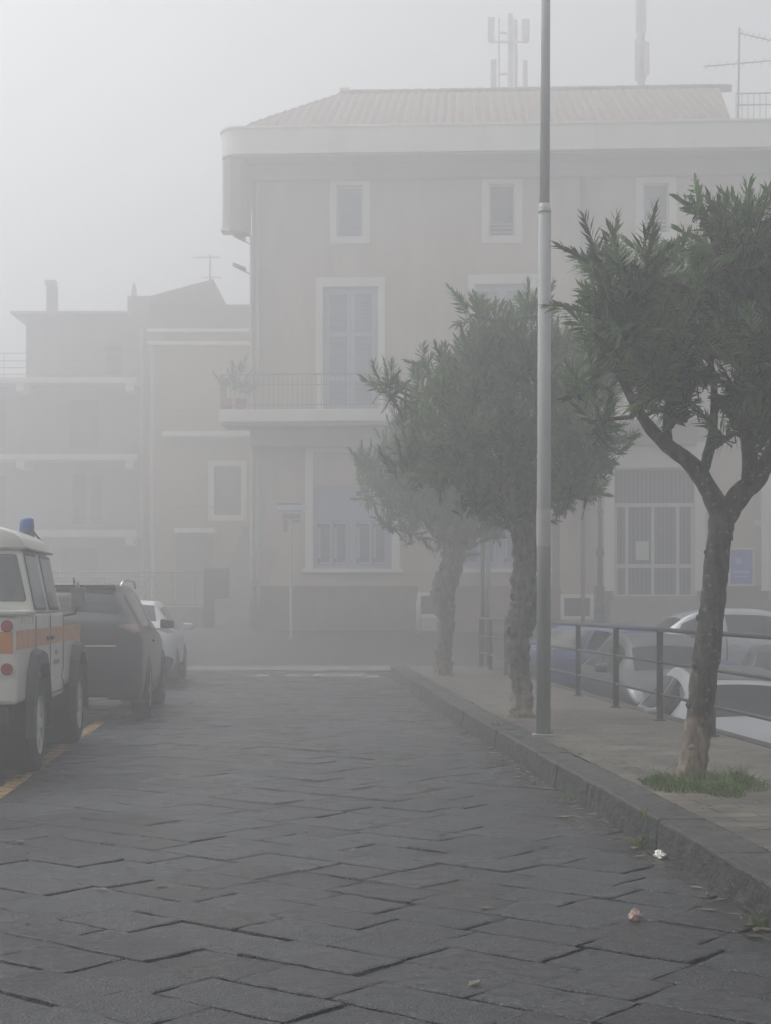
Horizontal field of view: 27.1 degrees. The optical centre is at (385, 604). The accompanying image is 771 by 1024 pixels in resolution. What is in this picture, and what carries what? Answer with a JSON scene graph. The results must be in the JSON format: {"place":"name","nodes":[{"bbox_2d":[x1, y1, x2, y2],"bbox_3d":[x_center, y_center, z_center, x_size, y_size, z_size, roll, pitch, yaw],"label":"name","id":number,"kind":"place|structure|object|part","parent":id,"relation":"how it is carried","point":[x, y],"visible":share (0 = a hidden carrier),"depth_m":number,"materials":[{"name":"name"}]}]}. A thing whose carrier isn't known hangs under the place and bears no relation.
{"place":"outdoors","nodes":[
{"label":"outdoors","id":0,"kind":"place"},
{"bbox_2d":[0,670,770,1023],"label":"road","id":1,"kind":"structure","parent":0,"point":[274,912],"depth_m":7.99,"materials":[{"name":"grey stone"}]},
{"bbox_2d":[0,518,88,771],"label":"vehicle","id":2,"kind":"object","parent":1,"relation":"on","point":[44,699],"visible":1,"depth_m":13.48,"materials":[{"name":"white paint"}]},
{"bbox_3d":[-3.803,-0.230,13.395,1.569,0.400,0.068,0,0,-4],"label":"rear window","id":3,"kind":"part","parent":2,"relation":"part of","materials":[{"name":"grey glass"}]},
{"bbox_3d":[-3.033,-0.200,13.852,0.098,0.440,0.650,0,0,-4],"label":"side window","id":4,"kind":"part","parent":2,"relation":"part of","materials":[{"name":"grey glass"}]},
{"bbox_3d":[-3.097,-0.200,14.735,0.098,0.440,0.640,0,0,-4],"label":"side window","id":5,"kind":"part","parent":2,"relation":"part of","materials":[{"name":"grey glass"}]},
{"bbox_2d":[0,703,129,797],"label":"parking line marking","id":6,"kind":"object","parent":1,"relation":"on","point":[62,747],"visible":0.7,"depth_m":14.99,"materials":[{"name":"yellow paint"}]},
{"bbox_2d":[54,577,173,717],"bbox_3d":[-3.963,0.528,21.193,2.226,1.744,4.573,0,0,-4],"label":"parked suv","id":7,"kind":"object","parent":1,"relation":"on","point":[121,640],"visible":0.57,"depth_m":19.14,"materials":[{"name":"black paint"}]},
{"bbox_3d":[-3.826,-0.051,19.308,1.237,0.312,0.335,0,0,-4],"label":"rear window","id":8,"kind":"part","parent":7,"relation":"part of","materials":[{"name":"grey glass"}]},
{"bbox_3d":[-3.123,0.067,20.111,0.235,0.449,1.404,0,0,-4],"label":"side window","id":9,"kind":"part","parent":7,"relation":"part of","materials":[{"name":"grey glass"}]},
{"bbox_3d":[-3.220,0.094,21.491,0.228,0.500,1.132,0,0,-4],"label":"side window","id":10,"kind":"part","parent":7,"relation":"part of","materials":[{"name":"grey glass"}]},
{"bbox_2d":[140,600,192,685],"bbox_3d":[-4.566,0.655,28.918,2.116,1.491,4.123,0,0,-4],"label":"parked hatchback","id":11,"kind":"object","parent":1,"relation":"on","point":[174,649],"visible":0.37,"depth_m":27.46,"materials":[{"name":"white paint"}]},
{"bbox_3d":[-4.453,0.129,27.358,1.087,0.294,0.431,0,0,-4],"label":"rear window","id":12,"kind":"part","parent":11,"relation":"part of","materials":[{"name":"grey glass"}]},
{"bbox_3d":[-3.804,0.230,28.075,0.253,0.404,1.187,0,0,-4],"label":"side window","id":13,"kind":"part","parent":11,"relation":"part of","materials":[{"name":"grey glass"}]},
{"bbox_2d":[187,666,390,669],"bbox_3d":[-5.000,1.388,35.360,14.000,0.014,2.319,0,0,0],"label":"junction strip","id":14,"kind":"object","parent":1,"relation":"on","point":[288,667],"visible":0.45,"depth_m":35.30,"materials":[{"name":"grey stone"}]},
{"bbox_2d":[253,674,379,677],"bbox_3d":[-1.344,1.390,31.442,2.463,0.001,1.562,0,0,0],"label":"crossing marking","id":15,"kind":"object","parent":1,"relation":"on","point":[322,674],"visible":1,"depth_m":31.55,"materials":[{"name":"grey paint"}]},
{"bbox_2d":[5,685,770,985],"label":"fallen leaves","id":16,"kind":"object","parent":1,"relation":"on","point":[708,895],"visible":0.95,"depth_m":9.89,"materials":[{"name":"brown plant"}]},
{"bbox_2d":[433,673,770,927],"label":"weeds","id":17,"kind":"object","parent":1,"relation":"on","point":[641,816],"visible":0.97,"depth_m":9.32,"materials":[{"name":"green plant"}]},
{"bbox_2d":[628,907,641,920],"bbox_3d":[1.108,1.369,7.100,0.061,0.059,0.058,0,0,19],"label":"crumpled tissue","id":18,"kind":"object","parent":1,"relation":"on","point":[634,914],"visible":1,"depth_m":7.08,"materials":[{"name":"paper"}]},
{"bbox_2d":[653,849,665,858],"bbox_3d":[1.518,1.375,8.852,0.076,0.045,0.134,0,0,-5],"label":"paper scrap","id":19,"kind":"object","parent":1,"relation":"on","point":[659,854],"visible":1,"depth_m":8.81,"materials":[{"name":"white paper"}]},
{"bbox_2d":[0,0,770,376],"label":"sky","id":20,"kind":"structure","parent":0,"point":[113,113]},
{"bbox_2d":[19,627,758,1021],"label":"ground","id":21,"kind":"structure","parent":0,"point":[225,647],"depth_m":40.48,"materials":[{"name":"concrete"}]},
{"bbox_2d":[0,280,149,599],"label":"apartment building","id":22,"kind":"structure","parent":21,"relation":"on","point":[74,443],"depth_m":64.00,"materials":[{"name":"grey paint"}]},
{"bbox_2d":[0,398,4,447],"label":"door","id":23,"kind":"structure","parent":22,"relation":"in","point":[2,400],"depth_m":64.13,"materials":[{"name":"grey"}]},
{"bbox_2d":[0,476,5,523],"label":"door","id":24,"kind":"structure","parent":22,"relation":"in","point":[2,478],"depth_m":64.13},
{"bbox_2d":[73,475,85,523],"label":"door","id":25,"kind":"structure","parent":22,"relation":"in","point":[79,481],"depth_m":64.13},
{"bbox_2d":[61,548,97,583],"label":"door","id":26,"kind":"structure","parent":22,"relation":"in","point":[72,559],"depth_m":64.13,"materials":[{"name":"grey"}]},
{"bbox_2d":[70,400,98,447],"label":"door","id":27,"kind":"structure","parent":22,"relation":"in","point":[84,414],"depth_m":64.13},
{"bbox_2d":[91,476,101,523],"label":"door","id":28,"kind":"structure","parent":22,"relation":"in","point":[96,481],"depth_m":64.13,"materials":[{"name":"grey"}]},
{"bbox_2d":[106,345,121,373],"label":"window","id":29,"kind":"structure","parent":22,"relation":"in","point":[109,348],"depth_m":64.13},
{"bbox_2d":[52,568,251,627],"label":"parapet wall","id":30,"kind":"structure","parent":21,"relation":"on","point":[220,609],"depth_m":46.10,"materials":[{"name":"grey paint"}]},
{"bbox_2d":[147,279,251,606],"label":"yellow house","id":31,"kind":"structure","parent":21,"relation":"on","point":[198,483],"depth_m":58.00,"materials":[{"name":"paint"}]},
{"bbox_2d":[176,536,213,599],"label":"door","id":32,"kind":"structure","parent":31,"relation":"in","point":[193,553],"depth_m":58.15,"materials":[{"name":"grey"}]},
{"bbox_2d":[193,255,221,279],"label":"tv antenna","id":33,"kind":"object","parent":31,"relation":"on","point":[209,257],"visible":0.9,"depth_m":59.98,"materials":[{"name":"grey metal"}]},
{"bbox_2d":[208,460,246,520],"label":"window","id":34,"kind":"structure","parent":31,"relation":"in","point":[227,479],"depth_m":58.12,"materials":[{"name":"grey glass"}]},
{"bbox_2d":[277,503,307,638],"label":"direction sign","id":35,"kind":"object","parent":21,"relation":"on","point":[290,507],"visible":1,"depth_m":41.93,"materials":[{"name":"metal"}]},
{"bbox_2d":[416,599,420,632],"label":"bollard","id":36,"kind":"object","parent":21,"relation":"on","point":[418,615],"visible":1,"depth_m":43.14,"materials":[{"name":"grey metal"}]},
{"bbox_2d":[480,522,484,664],"bbox_3d":[1.952,-0.150,32.200,0.086,3.100,0.090,0,0,0],"label":"metal pole","id":37,"kind":"object","parent":21,"relation":"on","point":[482,581],"visible":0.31,"depth_m":32.16,"materials":[{"name":"metal"}]},
{"bbox_2d":[486,529,489,664],"bbox_3d":[2.063,-0.150,32.200,0.076,3.100,0.080,0,0,0],"label":"metal pole","id":38,"kind":"object","parent":21,"relation":"on","point":[487,592],"visible":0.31,"depth_m":32.16,"materials":[{"name":"grey metal"}]},
{"bbox_2d":[219,84,770,631],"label":"corner house","id":39,"kind":"structure","parent":21,"relation":"on","point":[381,218],"depth_m":43.96,"materials":[{"name":"paint"}]},
{"bbox_2d":[212,359,243,409],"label":"potted plant","id":40,"kind":"object","parent":39,"relation":"on","point":[235,380],"visible":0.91,"depth_m":43.64,"materials":[{"name":"green plant"}]},
{"bbox_2d":[227,356,256,408],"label":"potted plant","id":41,"kind":"object","parent":39,"relation":"on","point":[240,401],"visible":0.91,"depth_m":43.64,"materials":[{"name":"green plant"}]},
{"bbox_2d":[330,181,369,243],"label":"window","id":42,"kind":"structure","parent":39,"relation":"in","point":[349,206],"depth_m":44.23,"materials":[{"name":"white paint"}]},
{"bbox_2d":[316,277,384,408],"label":"balcony door","id":43,"kind":"structure","parent":39,"relation":"in","point":[350,322],"depth_m":44.25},
{"bbox_2d":[302,448,402,572],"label":"window","id":44,"kind":"structure","parent":39,"relation":"in","point":[331,503],"depth_m":44.19,"materials":[{"name":"glass"}]},
{"bbox_2d":[417,592,437,617],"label":"basement window","id":45,"kind":"structure","parent":39,"relation":"in","point":[427,607],"depth_m":44.14,"materials":[{"name":"clear glass"}]},
{"bbox_2d":[482,179,521,242],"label":"window","id":46,"kind":"structure","parent":39,"relation":"in","point":[501,204],"depth_m":44.03,"materials":[{"name":"white paint"}]},
{"bbox_2d":[468,274,536,400],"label":"balcony door","id":47,"kind":"structure","parent":39,"relation":"in","point":[500,291],"depth_m":43.92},
{"bbox_2d":[462,519,551,572],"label":"window","id":48,"kind":"structure","parent":39,"relation":"in","point":[502,552],"depth_m":43.99,"materials":[{"name":"metal"}]},
{"bbox_2d":[560,594,593,619],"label":"basement window","id":49,"kind":"structure","parent":39,"relation":"in","point":[570,604],"depth_m":43.86,"materials":[{"name":"clear glass"}]},
{"bbox_2d":[636,177,676,239],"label":"window","id":50,"kind":"structure","parent":39,"relation":"in","point":[644,192],"depth_m":43.71,"materials":[{"name":"white paint"}]},
{"bbox_2d":[625,314,694,406],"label":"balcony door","id":51,"kind":"structure","parent":39,"relation":"in","point":[626,400],"depth_m":43.72,"materials":[{"name":"grey"}]},
{"bbox_2d":[703,28,770,117],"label":"tv antenna","id":52,"kind":"object","parent":39,"relation":"on","point":[745,62],"visible":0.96,"depth_m":43.98,"materials":[{"name":"grey metal"}]},
{"bbox_2d":[390,665,770,927],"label":"kerb","id":53,"kind":"structure","parent":21,"relation":"on","point":[733,868],"depth_m":9.86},
{"bbox_2d":[593,462,606,622],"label":"ornate lamp post","id":54,"kind":"object","parent":21,"relation":"on","point":[599,612],"visible":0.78,"depth_m":41.44,"materials":[{"name":"metal"}]},
{"bbox_2d":[529,623,735,688],"bbox_3d":[4.201,1.013,27.850,2.116,1.386,4.123,0,0,-40],"label":"parked car","id":55,"kind":"object","parent":21,"relation":"on","point":[593,638],"visible":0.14,"depth_m":27.80,"materials":[{"name":"blue paint"}]},
{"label":"side window","id":56,"kind":"part","parent":55,"relation":"part of","materials":[{"name":"grey glass"}]},
{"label":"side window","id":57,"kind":"part","parent":55,"relation":"part of","materials":[{"name":"grey glass"}]},
{"bbox_2d":[581,633,737,705],"bbox_3d":[4.056,1.171,23.879,2.116,1.491,4.123,0,0,-3],"label":"parked car","id":58,"kind":"object","parent":21,"relation":"on","point":[677,648],"visible":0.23,"depth_m":23.27,"materials":[{"name":"grey paint"}]},
{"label":"side window","id":59,"kind":"part","parent":58,"relation":"part of","materials":[{"name":"glass"}]},
{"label":"side window","id":60,"kind":"part","parent":58,"relation":"part of","materials":[{"name":"glass"}]},
{"bbox_2d":[637,665,770,742],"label":"parked car","id":61,"kind":"object","parent":21,"relation":"on","point":[746,694],"visible":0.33,"depth_m":17.94,"materials":[{"name":"white paint"}]},
{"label":"side window","id":62,"kind":"part","parent":61,"relation":"part of","materials":[{"name":"glass"}]},
{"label":"side window","id":63,"kind":"part","parent":61,"relation":"part of","materials":[{"name":"glass"}]},
{"bbox_2d":[655,608,770,665],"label":"parked car","id":64,"kind":"object","parent":21,"relation":"on","point":[736,650],"visible":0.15,"depth_m":30.34,"materials":[{"name":"silver metal"}]},
{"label":"side window","id":65,"kind":"part","parent":64,"relation":"part of","materials":[{"name":"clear glass"}]},
{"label":"side window","id":66,"kind":"part","parent":64,"relation":"part of","materials":[{"name":"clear glass"}]},
{"bbox_2d":[740,645,770,671],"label":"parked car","id":67,"kind":"object","parent":21,"relation":"on","point":[758,656],"visible":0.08,"depth_m":23.68,"materials":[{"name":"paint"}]},
{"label":"side window","id":68,"kind":"part","parent":67,"relation":"part of","materials":[{"name":"glass"}]},
{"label":"rear window","id":69,"kind":"part","parent":67,"relation":"part of","materials":[{"name":"glass"}]},
{"bbox_2d":[406,666,770,850],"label":"sidewalk","id":70,"kind":"structure","parent":0,"point":[626,734],"depth_m":14.03,"materials":[{"name":"grey concrete"}]},
{"bbox_2d":[348,393,508,675],"bbox_3d":[0.723,-1.145,27.685,3.464,4.860,2.535,0,0,-39],"label":"oleander tree","id":71,"kind":"object","parent":70,"relation":"on","point":[451,532],"visible":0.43,"depth_m":27.47,"materials":[{"name":"green plant"}]},
{"bbox_2d":[356,277,642,719],"bbox_3d":[1.192,-1.181,17.493,3.015,4.864,2.728,0,0,0],"label":"oleander tree","id":72,"kind":"object","parent":70,"relation":"on","point":[501,423],"visible":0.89,"depth_m":16.98,"materials":[{"name":"green plant"}]},
{"bbox_2d":[532,0,554,735],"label":"lamp post","id":73,"kind":"object","parent":70,"relation":"on","point":[543,545],"visible":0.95,"depth_m":14.85,"materials":[{"name":"metal"}]},
{"bbox_2d":[478,617,770,735],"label":"railing","id":74,"kind":"object","parent":70,"relation":"on","point":[658,692],"visible":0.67,"depth_m":18.22,"materials":[{"name":"metal"}]},
{"bbox_2d":[483,665,770,748],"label":"sidewalk edge","id":75,"kind":"object","parent":70,"relation":"attached to","point":[738,736],"visible":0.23,"depth_m":17.59,"materials":[{"name":"grey concrete"}]},
{"bbox_2d":[540,173,770,779],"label":"oleander tree","id":76,"kind":"object","parent":70,"relation":"on","point":[646,333],"visible":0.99,"depth_m":10.64,"materials":[{"name":"green plant"}]},
{"label":"tree pit soil","id":77,"kind":"structure","parent":70,"relation":"on","visible":0},
{"bbox_2d":[635,761,770,797],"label":"grass","id":78,"kind":"structure","parent":77,"relation":"on","point":[726,784],"depth_m":10.58,"materials":[{"name":"green plant"}]},
{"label":"apartment block","id":79,"kind":"object","parent":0,"visible":0},
{"bbox_2d":[487,13,529,87],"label":"telecom mast","id":80,"kind":"object","parent":79,"relation":"on","point":[509,41],"visible":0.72,"depth_m":53.73,"materials":[{"name":"metal"}]},
{"bbox_2d":[634,0,649,85],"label":"telecom mast","id":81,"kind":"object","parent":79,"relation":"on","point":[641,58],"visible":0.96,"depth_m":53.66,"materials":[{"name":"metal"}]}
]}

